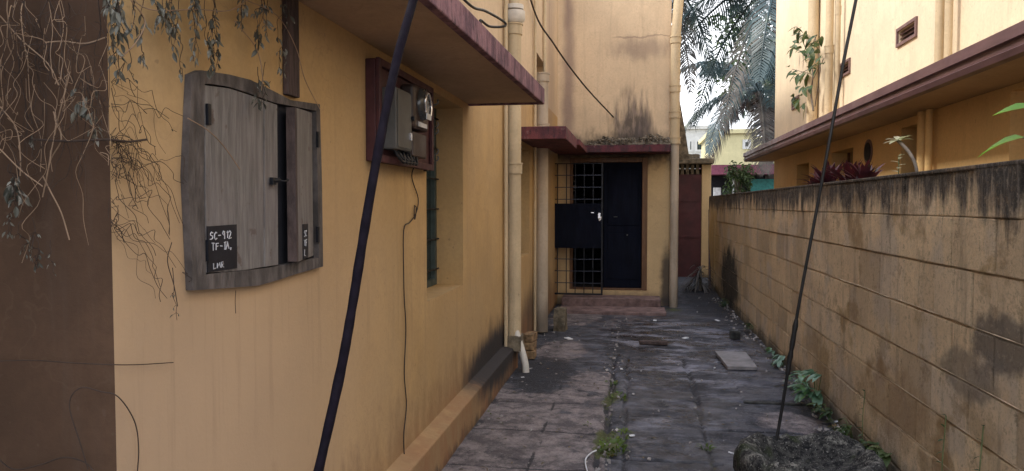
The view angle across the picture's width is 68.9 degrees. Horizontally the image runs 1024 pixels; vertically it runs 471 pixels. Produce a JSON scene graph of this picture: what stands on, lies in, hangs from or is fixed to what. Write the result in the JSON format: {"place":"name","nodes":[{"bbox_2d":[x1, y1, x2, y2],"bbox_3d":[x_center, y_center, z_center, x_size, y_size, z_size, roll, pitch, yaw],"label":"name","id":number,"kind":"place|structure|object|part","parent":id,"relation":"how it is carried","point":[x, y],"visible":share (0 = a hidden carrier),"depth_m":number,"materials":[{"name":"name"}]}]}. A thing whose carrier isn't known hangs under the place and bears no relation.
{"place":"outdoors","nodes":[
{"label":"outdoors","id":0,"kind":"place"},
{"bbox_2d":[441,277,838,470],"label":"path","id":1,"kind":"structure","parent":0,"point":[567,409],"depth_m":6.10,"materials":[{"name":"grey stone"}]},
{"bbox_2d":[313,0,417,470],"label":"thick cable","id":2,"kind":"object","parent":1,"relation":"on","point":[338,379],"visible":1,"depth_m":1.41,"materials":[{"name":"black rubber"}]},
{"bbox_2d":[524,331,536,358],"bbox_3d":[0.191,1.149,7.836,0.129,0.256,0.222,0,2,9],"label":"brick stack","id":3,"kind":"object","parent":1,"relation":"on","point":[530,340],"visible":0.8,"depth_m":7.75,"materials":[{"name":"brown brick"}]},
{"bbox_2d":[553,307,567,331],"bbox_3d":[0.616,1.084,9.555,0.181,0.323,0.263,0,2,9],"label":"concrete stub","id":4,"kind":"object","parent":1,"relation":"on","point":[560,319],"visible":0.94,"depth_m":9.45,"materials":[{"name":"grey concrete"}]},
{"bbox_2d":[585,450,596,470],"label":"white string","id":5,"kind":"object","parent":1,"relation":"on","point":[590,453],"visible":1,"depth_m":4.65,"materials":[{"name":"white plastic"}]},
{"bbox_2d":[605,380,617,386],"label":"grass tuft","id":6,"kind":"object","parent":1,"relation":"on","point":[614,382],"visible":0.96,"depth_m":6.72,"materials":[{"name":"green plant"}]},
{"bbox_2d":[598,436,629,456],"bbox_3d":[0.675,1.396,4.945,0.235,0.039,0.408,0,2,9],"label":"grass tuft","id":7,"kind":"object","parent":1,"relation":"on","point":[613,441],"visible":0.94,"depth_m":4.97,"materials":[{"name":"green plant"}]},
{"bbox_2d":[608,391,626,400],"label":"grass tuft","id":8,"kind":"object","parent":1,"relation":"on","point":[624,397],"visible":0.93,"depth_m":6.25,"materials":[{"name":"green plant"}]},
{"bbox_2d":[611,427,633,440],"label":"grass tuft","id":9,"kind":"object","parent":1,"relation":"on","point":[625,431],"visible":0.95,"depth_m":5.27,"materials":[{"name":"green plant"}]},
{"bbox_2d":[459,290,836,470],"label":"fallen leaves","id":10,"kind":"object","parent":1,"relation":"on","point":[682,379],"visible":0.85,"depth_m":6.57,"materials":[{"name":"brown plant"}]},
{"bbox_2d":[639,340,667,344],"bbox_3d":[1.614,1.224,8.528,0.320,0.044,0.060,0,2,9],"label":"dark stick","id":11,"kind":"object","parent":1,"relation":"on","point":[647,342],"visible":1,"depth_m":8.50,"materials":[{"name":"brown wood"}]},
{"bbox_2d":[461,297,849,470],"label":"grit","id":12,"kind":"object","parent":1,"relation":"on","point":[695,407],"visible":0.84,"depth_m":6.62,"materials":[{"name":"grey gravel"}]},
{"bbox_2d":[678,158,713,276],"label":"outhouse","id":13,"kind":"structure","parent":1,"relation":"on","point":[694,191],"depth_m":16.58,"materials":[{"name":"paint"}]},
{"bbox_2d":[678,174,701,276],"bbox_3d":[3.757,-0.207,16.659,0.895,2.300,0.075,0,2,9],"label":"door","id":14,"kind":"structure","parent":13,"relation":"in","point":[689,210],"depth_m":16.60,"materials":[{"name":"red paint"}]},
{"bbox_2d":[679,265,714,292],"bbox_3d":[3.501,0.926,13.973,0.871,0.765,0.780,2,3,33],"label":"spiky plant","id":15,"kind":"object","parent":1,"relation":"on","point":[698,275],"visible":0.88,"depth_m":13.91,"materials":[{"name":"grey plant"}]},
{"bbox_2d":[695,443,716,450],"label":"grass tuft","id":16,"kind":"object","parent":1,"relation":"on","point":[707,445],"visible":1,"depth_m":4.92,"materials":[{"name":"green plant"}]},
{"bbox_2d":[708,210,710,288],"bbox_3d":[3.923,0.247,14.832,0.040,1.526,1.334,1,2,14],"label":"wooden pole","id":17,"kind":"object","parent":1,"relation":"on","point":[709,252],"visible":0.48,"depth_m":14.71,"materials":[{"name":"brown wood"}]},
{"bbox_2d":[717,298,728,306],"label":"leafy weed","id":18,"kind":"object","parent":1,"relation":"on","point":[724,304],"visible":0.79,"depth_m":11.76,"materials":[{"name":"green plant"}]},
{"bbox_2d":[729,330,740,338],"bbox_3d":[2.669,1.188,8.939,0.120,0.100,0.100,0,2,9],"label":"dark lump","id":19,"kind":"object","parent":1,"relation":"on","point":[734,334],"visible":1,"depth_m":8.89,"materials":[{"name":"black stone"}]},
{"bbox_2d":[715,351,756,369],"bbox_3d":[2.256,1.262,7.552,0.322,0.035,0.768,0,2,9],"label":"broken slab","id":20,"kind":"object","parent":1,"relation":"on","point":[732,360],"depth_m":7.46,"materials":[{"name":"grey concrete"}]},
{"bbox_2d":[744,323,753,329],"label":"leafy weed","id":21,"kind":"object","parent":1,"relation":"on","point":[748,326],"visible":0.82,"depth_m":9.37,"materials":[{"name":"green plant"}]},
{"bbox_2d":[765,347,775,355],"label":"leafy weed","id":22,"kind":"object","parent":1,"relation":"on","point":[769,350],"visible":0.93,"depth_m":7.78,"materials":[{"name":"green plant"}]},
{"bbox_2d":[743,400,810,405],"bbox_3d":[2.162,1.364,6.001,0.580,0.046,0.045,0,2,9],"label":"slab edge","id":23,"kind":"object","parent":1,"relation":"on","point":[774,403],"visible":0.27,"depth_m":6.00,"materials":[{"name":"black stone"}]},
{"bbox_2d":[770,355,784,366],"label":"leafy weed","id":24,"kind":"object","parent":1,"relation":"on","point":[779,361],"visible":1,"depth_m":7.28,"materials":[{"name":"green plant"}]},
{"bbox_2d":[783,377,808,389],"bbox_3d":[2.419,1.272,6.404,0.196,0.139,0.268,0,2,9],"label":"leafy weed","id":25,"kind":"object","parent":1,"relation":"on","point":[797,381],"visible":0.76,"depth_m":6.40,"materials":[{"name":"green plant"}]},
{"bbox_2d":[787,369,822,407],"bbox_3d":[2.263,1.207,5.856,0.307,0.315,0.513,0,2,9],"label":"leafy weed","id":26,"kind":"object","parent":1,"relation":"on","point":[815,396],"visible":0.83,"depth_m":5.72,"materials":[{"name":"green plant"}]},
{"bbox_2d":[733,431,886,470],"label":"stone trough","id":27,"kind":"object","parent":1,"relation":"on","point":[825,451],"visible":1,"depth_m":4.37,"materials":[{"name":"grey stone"}]},
{"bbox_2d":[775,0,857,440],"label":"thin cable","id":28,"kind":"object","parent":27,"relation":"attached to","point":[791,347],"visible":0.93,"depth_m":4.36,"materials":[{"name":"black rubber"}]},
{"bbox_2d":[807,402,832,420],"bbox_3d":[2.280,1.313,5.556,0.180,0.127,0.248,0,2,9],"label":"leafy weed","id":29,"kind":"object","parent":1,"relation":"on","point":[826,411],"visible":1,"depth_m":5.51,"materials":[{"name":"green plant"}]},
{"bbox_2d":[831,418,852,438],"bbox_3d":[2.264,1.331,5.114,0.124,0.128,0.219,0,2,-12],"label":"leafy weed","id":30,"kind":"object","parent":1,"relation":"on","point":[847,430],"visible":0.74,"depth_m":5.08,"materials":[{"name":"green plant"}]},
{"bbox_2d":[858,389,864,438],"bbox_3d":[2.251,1.198,4.825,0.040,0.414,0.066,0,2,9],"label":"climbing stem","id":31,"kind":"object","parent":1,"relation":"on","point":[862,416],"visible":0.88,"depth_m":4.82,"materials":[{"name":"green plant"}]},
{"bbox_2d":[862,441,891,468],"bbox_3d":[2.128,1.327,4.399,0.159,0.194,0.356,0,2,9],"label":"leafy weed","id":32,"kind":"object","parent":1,"relation":"on","point":[883,455],"visible":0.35,"depth_m":4.33,"materials":[{"name":"green plant"}]},
{"bbox_2d":[937,414,946,470],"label":"climbing stem","id":33,"kind":"object","parent":1,"relation":"on","point":[943,439],"visible":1,"depth_m":3.56,"materials":[{"name":"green plant"}]},
{"bbox_2d":[973,425,984,470],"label":"climbing stem","id":34,"kind":"object","parent":1,"relation":"on","point":[981,449],"visible":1,"depth_m":3.18,"materials":[{"name":"green plant"}]},
{"bbox_2d":[689,154,699,157],"bbox_3d":[3.892,-1.736,16.537,0.518,0.139,0.329,0,2,9],"label":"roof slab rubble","id":35,"kind":"object","parent":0,"point":[694,155],"visible":0.3,"depth_m":16.38,"materials":[{"name":"concrete"}]},
{"bbox_2d":[671,0,772,136],"label":"sky","id":36,"kind":"structure","parent":0,"point":[686,102],"materials":[{"name":"white"}]},
{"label":"ground","id":37,"kind":"structure","parent":0,"visible":0},
{"bbox_2d":[0,0,576,470],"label":"house","id":38,"kind":"structure","parent":37,"relation":"on","point":[466,260],"depth_m":2.70,"materials":[{"name":"paint"}]},
{"bbox_2d":[0,0,319,470],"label":"dry creeper","id":39,"kind":"object","parent":38,"relation":"attached to","point":[117,15],"visible":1,"depth_m":1.75,"materials":[{"name":"brown plant"}]},
{"bbox_2d":[180,70,322,289],"bbox_3d":[-0.812,-0.169,2.482,0.075,0.660,0.892,0,2,9],"label":"meter cupboard","id":40,"kind":"object","parent":38,"relation":"attached to","point":[256,219],"visible":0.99,"depth_m":2.36,"materials":[{"name":"grey wood"}]},
{"bbox_3d":[-0.843,-0.169,2.349,0.019,0.558,0.442,0,2,9],"label":"door","id":41,"kind":"part","parent":40,"relation":"part of","materials":[{"name":"grey wood"}]},
{"bbox_3d":[-0.769,-0.188,2.733,0.036,0.552,0.261,0,2,-1],"label":"door","id":42,"kind":"part","parent":40,"relation":"part of","materials":[{"name":"grey wood"}]},
{"bbox_2d":[282,0,299,97],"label":"wooden trunking","id":43,"kind":"object","parent":38,"relation":"attached to","point":[291,85],"visible":0.97,"depth_m":2.65,"materials":[{"name":"brown wood"}]},
{"bbox_2d":[365,57,433,170],"bbox_3d":[-0.516,-0.599,3.894,0.169,0.480,0.940,0,2,9],"label":"electric meter board","id":44,"kind":"object","parent":38,"relation":"attached to","point":[409,140],"visible":0.96,"depth_m":3.63,"materials":[{"name":"brown wood"}]},
{"bbox_2d":[403,159,418,453],"bbox_3d":[-0.536,0.496,4.135,0.060,1.839,0.304,0,2,9],"label":"loose wire","id":45,"kind":"object","parent":44,"relation":"hanging from","point":[414,217],"visible":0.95,"depth_m":4.03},
{"bbox_2d":[423,99,438,170],"bbox_3d":[-0.474,-0.599,4.400,0.089,0.440,0.040,0,2,9],"label":"insulator bracket","id":46,"kind":"object","parent":38,"relation":"attached to","point":[437,132],"visible":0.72,"depth_m":4.39,"materials":[{"name":"metal"}]},
{"bbox_2d":[426,108,438,287],"bbox_3d":[-0.642,-0.262,4.973,0.068,1.278,0.960,0,2,9],"label":"window","id":47,"kind":"structure","parent":38,"relation":"in","point":[431,177],"depth_m":5.40,"materials":[{"name":"grey paint"}]},
{"bbox_2d":[463,0,506,27],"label":"wire loop","id":48,"kind":"object","parent":38,"relation":"on","point":[481,21],"visible":0.85,"depth_m":4.00,"materials":[{"name":"black rubber"}]},
{"bbox_2d":[507,333,524,351],"bbox_3d":[0.023,1.026,7.212,0.181,0.148,0.235,0,2,9],"label":"concrete stub","id":49,"kind":"object","parent":38,"relation":"on","point":[514,343],"visible":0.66,"depth_m":7.11,"materials":[{"name":"grey concrete"}]},
{"bbox_2d":[530,0,613,117],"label":"overhead wire","id":50,"kind":"object","parent":38,"relation":"attached to","point":[559,52],"visible":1,"depth_m":9.74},
{"bbox_2d":[549,0,683,315],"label":"building","id":51,"kind":"structure","parent":37,"relation":"on","point":[616,225],"depth_m":11.79,"materials":[{"name":"paint"}]},
{"bbox_2d":[603,162,641,287],"bbox_3d":[1.764,-0.162,11.912,0.600,1.995,0.095,0,2,9],"label":"door","id":52,"kind":"structure","parent":51,"relation":"in","point":[622,181],"depth_m":11.91,"materials":[{"name":"black paint"}]},
{"bbox_2d":[584,134,669,144],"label":"leaf litter","id":53,"kind":"object","parent":51,"relation":"on","point":[649,140],"visible":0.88,"depth_m":11.32,"materials":[{"name":"plant"}]},
{"bbox_2d":[679,104,689,159],"bbox_3d":[3.092,-1.989,13.641,0.305,1.214,0.060,0,2,9],"label":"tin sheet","id":54,"kind":"object","parent":51,"relation":"attached to","point":[683,151],"visible":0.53,"depth_m":13.62,"materials":[{"name":"metal"}]},
{"bbox_2d":[685,125,712,168],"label":"building","id":55,"kind":"structure","parent":37,"relation":"on","point":[694,136],"depth_m":42.67,"materials":[{"name":"white paint"}]},
{"bbox_2d":[688,139,692,151],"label":"window","id":56,"kind":"structure","parent":55,"relation":"in","point":[690,141],"depth_m":42.69,"materials":[{"name":"white paint"}]},
{"bbox_2d":[695,139,700,151],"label":"window","id":57,"kind":"structure","parent":55,"relation":"in","point":[697,147],"depth_m":42.62,"materials":[{"name":"white paint"}]},
{"bbox_2d":[671,0,761,96],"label":"coconut palm","id":58,"kind":"object","parent":37,"relation":"on","point":[687,3],"visible":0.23,"depth_m":20.68,"materials":[{"name":"green plant"}]},
{"bbox_2d":[698,129,756,164],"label":"building","id":59,"kind":"structure","parent":37,"relation":"on","point":[734,150],"depth_m":34.66,"materials":[{"name":"yellow paint"}]},
{"bbox_2d":[742,139,750,148],"bbox_3d":[10.855,-4.219,34.524,0.375,0.438,0.056,0,2,9],"label":"window","id":60,"kind":"structure","parent":59,"relation":"in","point":[745,140],"depth_m":34.51,"materials":[{"name":"white paint"}]},
{"bbox_2d":[680,37,775,178],"bbox_3d":[8.570,-3.271,25.818,5.414,7.766,5.714,-1,3,-31],"label":"coconut palm","id":61,"kind":"object","parent":37,"relation":"on","point":[752,106],"visible":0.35,"depth_m":25.16,"materials":[{"name":"green plant"}]},
{"bbox_2d":[680,0,776,134],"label":"coconut palm","id":62,"kind":"object","parent":37,"relation":"on","point":[757,7],"visible":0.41,"depth_m":20.09,"materials":[{"name":"green plant"}]},
{"bbox_2d":[692,0,775,33],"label":"coconut palm","id":63,"kind":"object","parent":37,"relation":"on","point":[761,13],"visible":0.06,"depth_m":29.37,"materials":[{"name":"green plant"}]},
{"bbox_2d":[698,2,774,162],"bbox_3d":[14.034,-6.460,40.354,8.131,12.961,8.697,0,2,9],"label":"mango tree","id":64,"kind":"object","parent":37,"relation":"on","point":[734,61],"visible":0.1,"depth_m":39.06,"materials":[{"name":"green plant"}]},
{"bbox_2d":[699,164,773,195],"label":"shed","id":65,"kind":"structure","parent":37,"relation":"on","point":[718,179],"depth_m":25.53,"materials":[{"name":"teal paint"}]},
{"bbox_2d":[722,159,758,193],"bbox_3d":[5.694,-0.528,18.840,0.969,2.846,1.056,0,2,9],"label":"tree","id":66,"kind":"object","parent":37,"relation":"on","point":[742,178],"visible":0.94,"depth_m":18.68,"materials":[{"name":"green plant"}]},
{"bbox_2d":[708,159,1023,470],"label":"boundary wall","id":67,"kind":"structure","parent":37,"relation":"on","point":[911,318],"depth_m":4.18,"materials":[{"name":"paint"}]},
{"bbox_2d":[743,0,1023,188],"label":"house","id":68,"kind":"structure","parent":37,"relation":"on","point":[940,83],"depth_m":7.25,"materials":[{"name":"paint"}]},
{"bbox_2d":[786,27,824,117],"bbox_3d":[4.190,-2.403,10.809,0.333,1.578,2.907,0,2,9],"label":"wall sapling","id":69,"kind":"object","parent":68,"relation":"attached to","point":[810,55],"visible":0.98,"depth_m":10.52,"materials":[{"name":"green plant"}]},
{"bbox_2d":[847,152,852,163],"bbox_3d":[4.417,-0.087,9.525,0.030,1.996,0.992,0,2,9],"label":"window","id":70,"kind":"structure","parent":68,"relation":"in","point":[848,154],"depth_m":9.96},
{"bbox_3d":[2.816,0.538,5.847,0.290,1.750,6.000,0,2,9],"label":"planter","id":71,"kind":"object","parent":37,"relation":"on","visible":0},
{"bbox_2d":[804,171,821,184],"bbox_3d":[3.066,-0.542,7.426,0.343,0.240,0.442,0,2,9],"label":"bromeliad","id":72,"kind":"object","parent":71,"relation":"on","point":[815,173],"visible":0.2,"depth_m":7.49,"materials":[{"name":"red plant"}]},
{"bbox_2d":[800,160,843,183],"bbox_3d":[2.978,-0.569,6.986,0.632,0.329,0.616,2,3,45],"label":"bromeliad","id":73,"kind":"object","parent":71,"relation":"on","point":[828,178],"visible":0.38,"depth_m":6.93,"materials":[{"name":"red plant"}]},
{"bbox_2d":[827,158,877,180],"bbox_3d":[2.882,-0.516,6.305,0.472,0.278,0.407,1,3,27],"label":"bromeliad","id":74,"kind":"object","parent":71,"relation":"on","point":[846,166],"visible":0.42,"depth_m":6.25,"materials":[{"name":"red plant"}]},
{"bbox_2d":[835,160,884,179],"bbox_3d":[2.844,-0.481,5.979,0.499,0.235,0.415,-2,3,-39],"label":"bromeliad","id":75,"kind":"object","parent":71,"relation":"on","point":[863,171],"visible":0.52,"depth_m":5.88,"materials":[{"name":"red plant"}]},
{"bbox_2d":[895,154,903,173],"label":"seedling","id":76,"kind":"object","parent":71,"relation":"on","point":[899,157],"visible":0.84,"depth_m":5.05,"materials":[{"name":"green plant"}]},
{"bbox_2d":[883,136,918,171],"bbox_3d":[2.622,-0.491,4.982,0.195,0.378,0.458,0,2,9],"label":"plumeria cutting","id":77,"kind":"object","parent":71,"relation":"on","point":[898,139],"visible":0.87,"depth_m":4.98,"materials":[{"name":"grey plant"}]},
{"bbox_2d":[977,103,1023,157],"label":"taro plant","id":78,"kind":"object","parent":71,"relation":"on","point":[1015,106],"visible":1,"depth_m":3.25,"materials":[{"name":"green plant"}]}
]}

